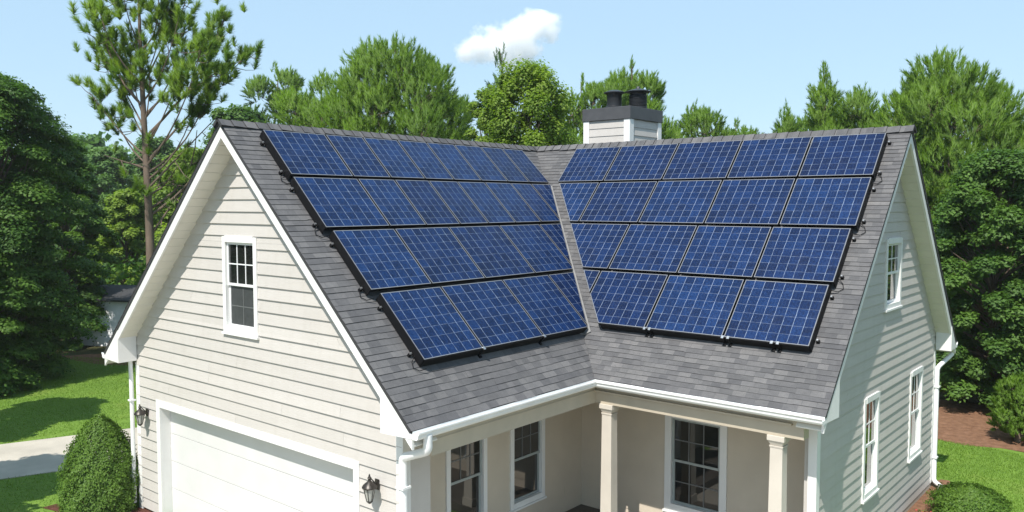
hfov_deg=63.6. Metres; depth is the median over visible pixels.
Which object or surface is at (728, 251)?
solar panel
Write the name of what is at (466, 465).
window
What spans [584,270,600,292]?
solar panel
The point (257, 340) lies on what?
house
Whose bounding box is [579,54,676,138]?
pine tree
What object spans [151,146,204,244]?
broadleaf tree
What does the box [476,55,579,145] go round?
broadleaf tree
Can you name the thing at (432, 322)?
solar panel
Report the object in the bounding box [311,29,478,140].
pine tree
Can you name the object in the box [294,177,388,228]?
solar panel
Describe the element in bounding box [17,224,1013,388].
undergrowth
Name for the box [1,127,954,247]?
woods
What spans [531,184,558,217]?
solar panel
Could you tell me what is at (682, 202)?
solar panel
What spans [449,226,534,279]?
solar panel
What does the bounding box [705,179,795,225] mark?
solar panel
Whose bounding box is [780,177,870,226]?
solar panel
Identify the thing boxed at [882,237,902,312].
window
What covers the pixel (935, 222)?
broadleaf tree
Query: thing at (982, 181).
broadleaf tree
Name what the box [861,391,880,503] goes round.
window
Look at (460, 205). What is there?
solar panel
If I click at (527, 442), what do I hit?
window
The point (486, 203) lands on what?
solar panel
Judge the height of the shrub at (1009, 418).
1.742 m
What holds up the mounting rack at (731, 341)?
attached to the house
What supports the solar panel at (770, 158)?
attached to the mounting rack at (731, 341)
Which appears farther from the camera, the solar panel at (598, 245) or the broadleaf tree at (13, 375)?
the broadleaf tree at (13, 375)
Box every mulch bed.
[43,489,152,511]
[63,354,135,364]
[907,479,949,511]
[938,399,1023,451]
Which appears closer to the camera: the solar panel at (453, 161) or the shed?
the solar panel at (453, 161)
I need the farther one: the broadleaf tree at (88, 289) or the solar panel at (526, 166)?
the broadleaf tree at (88, 289)
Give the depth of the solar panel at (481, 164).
16.12 m
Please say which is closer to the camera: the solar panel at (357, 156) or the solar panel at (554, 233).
the solar panel at (357, 156)
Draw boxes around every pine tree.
[66,0,265,264]
[240,60,305,124]
[272,68,351,128]
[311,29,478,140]
[418,88,473,140]
[547,71,606,145]
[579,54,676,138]
[661,99,738,138]
[730,117,764,134]
[767,98,803,133]
[793,99,853,131]
[799,59,845,131]
[812,82,889,130]
[864,45,1023,270]
[871,119,942,205]
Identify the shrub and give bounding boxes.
[52,414,139,511]
[922,480,1014,511]
[985,371,1023,442]
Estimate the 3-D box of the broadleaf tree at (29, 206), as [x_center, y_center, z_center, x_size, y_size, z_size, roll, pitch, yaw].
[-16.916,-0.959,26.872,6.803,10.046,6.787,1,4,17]
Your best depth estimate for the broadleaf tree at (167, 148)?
70.52 m
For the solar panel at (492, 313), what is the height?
0.864 m
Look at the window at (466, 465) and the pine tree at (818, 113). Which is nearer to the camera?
the window at (466, 465)
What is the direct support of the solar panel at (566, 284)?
attached to the mounting rack at (366, 289)
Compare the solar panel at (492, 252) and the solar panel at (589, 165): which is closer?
the solar panel at (492, 252)
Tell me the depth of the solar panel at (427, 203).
13.95 m
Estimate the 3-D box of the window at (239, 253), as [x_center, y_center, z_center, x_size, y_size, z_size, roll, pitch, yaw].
[-4.306,0.479,13.114,1.010,1.600,0.122,3,5,40]
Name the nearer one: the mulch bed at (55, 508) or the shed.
the mulch bed at (55, 508)
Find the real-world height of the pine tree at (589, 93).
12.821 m
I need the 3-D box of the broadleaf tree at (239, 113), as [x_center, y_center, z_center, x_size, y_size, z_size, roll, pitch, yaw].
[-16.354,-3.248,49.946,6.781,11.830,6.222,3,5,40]
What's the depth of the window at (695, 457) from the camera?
13.88 m
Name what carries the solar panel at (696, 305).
attached to the mounting rack at (731, 341)
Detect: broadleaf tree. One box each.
[0,71,115,376]
[0,248,59,395]
[35,141,122,350]
[61,133,108,249]
[71,225,124,284]
[73,145,141,256]
[90,188,156,284]
[127,135,176,254]
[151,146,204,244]
[198,103,265,146]
[462,87,495,141]
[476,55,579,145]
[931,146,1023,409]
[932,218,987,336]
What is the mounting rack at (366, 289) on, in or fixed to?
attached to the house
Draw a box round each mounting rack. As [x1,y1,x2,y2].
[259,130,587,370]
[599,133,891,352]
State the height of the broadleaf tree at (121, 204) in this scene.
6.569 m
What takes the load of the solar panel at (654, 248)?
attached to the mounting rack at (731, 341)
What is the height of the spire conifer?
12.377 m
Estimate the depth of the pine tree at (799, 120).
44.94 m
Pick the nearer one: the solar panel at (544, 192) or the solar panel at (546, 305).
the solar panel at (546, 305)
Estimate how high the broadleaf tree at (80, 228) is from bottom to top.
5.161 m
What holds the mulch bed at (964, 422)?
on the ground at (86, 349)
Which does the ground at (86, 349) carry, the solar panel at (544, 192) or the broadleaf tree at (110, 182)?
the broadleaf tree at (110, 182)
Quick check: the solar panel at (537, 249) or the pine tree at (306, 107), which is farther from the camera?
the pine tree at (306, 107)
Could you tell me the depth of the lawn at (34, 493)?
21.27 m
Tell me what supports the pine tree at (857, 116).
on the ground at (86, 349)
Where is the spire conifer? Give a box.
[483,42,518,134]
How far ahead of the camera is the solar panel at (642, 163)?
16.10 m
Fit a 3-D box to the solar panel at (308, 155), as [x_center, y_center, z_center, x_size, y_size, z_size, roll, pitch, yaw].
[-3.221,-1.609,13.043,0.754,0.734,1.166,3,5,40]
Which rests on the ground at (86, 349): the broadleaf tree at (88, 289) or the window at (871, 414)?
the broadleaf tree at (88, 289)
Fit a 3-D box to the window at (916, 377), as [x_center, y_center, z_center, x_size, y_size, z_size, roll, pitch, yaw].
[7.610,2.968,15.604,0.122,1.700,0.910,3,5,40]
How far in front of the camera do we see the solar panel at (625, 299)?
13.85 m
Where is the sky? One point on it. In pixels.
(742, 59)
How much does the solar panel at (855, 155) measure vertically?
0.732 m
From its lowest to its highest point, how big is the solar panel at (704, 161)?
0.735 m
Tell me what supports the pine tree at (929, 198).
on the ground at (86, 349)
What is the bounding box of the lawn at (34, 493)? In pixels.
[0,359,1023,511]
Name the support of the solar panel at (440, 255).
attached to the mounting rack at (366, 289)
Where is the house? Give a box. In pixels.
[101,86,957,511]
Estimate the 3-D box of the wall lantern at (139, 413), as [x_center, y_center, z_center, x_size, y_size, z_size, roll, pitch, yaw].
[-6.827,2.920,15.182,0.207,0.407,0.243,3,5,40]
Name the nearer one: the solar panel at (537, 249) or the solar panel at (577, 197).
the solar panel at (537, 249)
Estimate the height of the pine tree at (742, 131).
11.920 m
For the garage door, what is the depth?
13.68 m
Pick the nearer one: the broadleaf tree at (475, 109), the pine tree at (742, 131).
the broadleaf tree at (475, 109)
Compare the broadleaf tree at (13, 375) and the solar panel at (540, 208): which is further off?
the broadleaf tree at (13, 375)
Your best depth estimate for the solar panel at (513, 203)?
15.68 m
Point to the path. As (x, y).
(29, 458)
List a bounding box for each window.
[221,235,259,339]
[445,438,487,511]
[509,419,546,511]
[662,415,729,511]
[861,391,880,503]
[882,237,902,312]
[907,366,923,462]
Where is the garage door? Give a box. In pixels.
[156,399,359,511]
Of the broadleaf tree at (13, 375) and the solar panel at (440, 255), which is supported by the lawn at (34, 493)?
the broadleaf tree at (13, 375)
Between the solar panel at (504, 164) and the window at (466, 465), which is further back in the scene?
the solar panel at (504, 164)
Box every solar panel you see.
[263,130,352,177]
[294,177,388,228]
[326,135,389,178]
[333,229,430,291]
[358,179,425,226]
[363,138,424,179]
[381,287,481,359]
[395,180,459,226]
[395,227,484,284]
[397,140,452,180]
[426,143,480,181]
[429,181,487,224]
[441,280,542,347]
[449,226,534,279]
[454,145,506,182]
[457,182,514,224]
[481,147,528,182]
[485,182,540,223]
[499,224,572,273]
[502,149,548,183]
[502,275,587,335]
[511,183,559,222]
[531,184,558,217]
[540,224,570,263]
[548,272,586,324]
[558,147,620,182]
[559,183,598,222]
[571,223,629,269]
[580,181,657,223]
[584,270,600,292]
[590,271,668,327]
[604,144,678,181]
[609,224,697,273]
[639,180,721,224]
[646,275,744,336]
[663,140,741,180]
[678,226,771,278]
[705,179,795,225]
[724,280,828,345]
[727,137,811,179]
[754,227,850,283]
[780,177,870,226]
[799,133,885,177]
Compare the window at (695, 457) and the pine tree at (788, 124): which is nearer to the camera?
the window at (695, 457)
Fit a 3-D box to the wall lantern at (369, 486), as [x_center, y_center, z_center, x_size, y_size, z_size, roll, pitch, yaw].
[-1.897,3.119,11.074,0.207,0.407,0.243,3,5,40]
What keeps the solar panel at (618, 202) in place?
attached to the mounting rack at (731, 341)
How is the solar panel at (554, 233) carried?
attached to the mounting rack at (366, 289)
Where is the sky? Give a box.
[0,0,1023,184]
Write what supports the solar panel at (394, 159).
attached to the mounting rack at (366, 289)
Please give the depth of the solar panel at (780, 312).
12.19 m
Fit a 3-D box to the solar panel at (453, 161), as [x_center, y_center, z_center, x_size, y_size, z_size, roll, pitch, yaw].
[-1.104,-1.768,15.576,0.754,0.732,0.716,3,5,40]
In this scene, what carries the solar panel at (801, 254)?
attached to the mounting rack at (731, 341)
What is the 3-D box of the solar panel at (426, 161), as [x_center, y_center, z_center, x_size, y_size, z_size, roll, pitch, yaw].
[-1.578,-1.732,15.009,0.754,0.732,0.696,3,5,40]
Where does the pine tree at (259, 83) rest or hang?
on the ground at (86, 349)
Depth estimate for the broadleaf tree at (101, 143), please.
83.09 m
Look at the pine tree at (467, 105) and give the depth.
40.14 m
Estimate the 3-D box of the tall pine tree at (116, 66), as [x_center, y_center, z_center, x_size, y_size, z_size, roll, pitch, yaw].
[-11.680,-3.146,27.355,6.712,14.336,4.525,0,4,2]
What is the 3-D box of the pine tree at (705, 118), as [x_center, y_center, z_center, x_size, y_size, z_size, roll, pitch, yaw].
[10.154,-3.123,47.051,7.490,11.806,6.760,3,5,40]
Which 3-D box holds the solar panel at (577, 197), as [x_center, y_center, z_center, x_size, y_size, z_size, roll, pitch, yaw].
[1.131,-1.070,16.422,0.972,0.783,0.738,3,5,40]
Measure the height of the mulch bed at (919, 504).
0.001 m
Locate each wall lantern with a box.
[134,404,147,425]
[362,474,378,503]
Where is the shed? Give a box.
[73,284,136,345]
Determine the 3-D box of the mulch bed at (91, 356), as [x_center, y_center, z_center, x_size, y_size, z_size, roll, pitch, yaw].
[-12.466,3.835,30.499,9.578,0.001,2.543,1,4,8]
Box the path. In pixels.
[0,428,137,479]
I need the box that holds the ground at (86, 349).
[50,240,1020,451]
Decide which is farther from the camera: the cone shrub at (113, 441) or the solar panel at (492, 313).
the cone shrub at (113, 441)
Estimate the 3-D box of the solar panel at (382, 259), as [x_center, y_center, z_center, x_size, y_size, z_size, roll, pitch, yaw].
[-1.909,0.036,12.155,0.859,0.835,1.166,3,5,40]
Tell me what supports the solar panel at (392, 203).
attached to the mounting rack at (366, 289)
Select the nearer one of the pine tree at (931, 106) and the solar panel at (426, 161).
the solar panel at (426, 161)
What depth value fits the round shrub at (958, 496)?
14.79 m

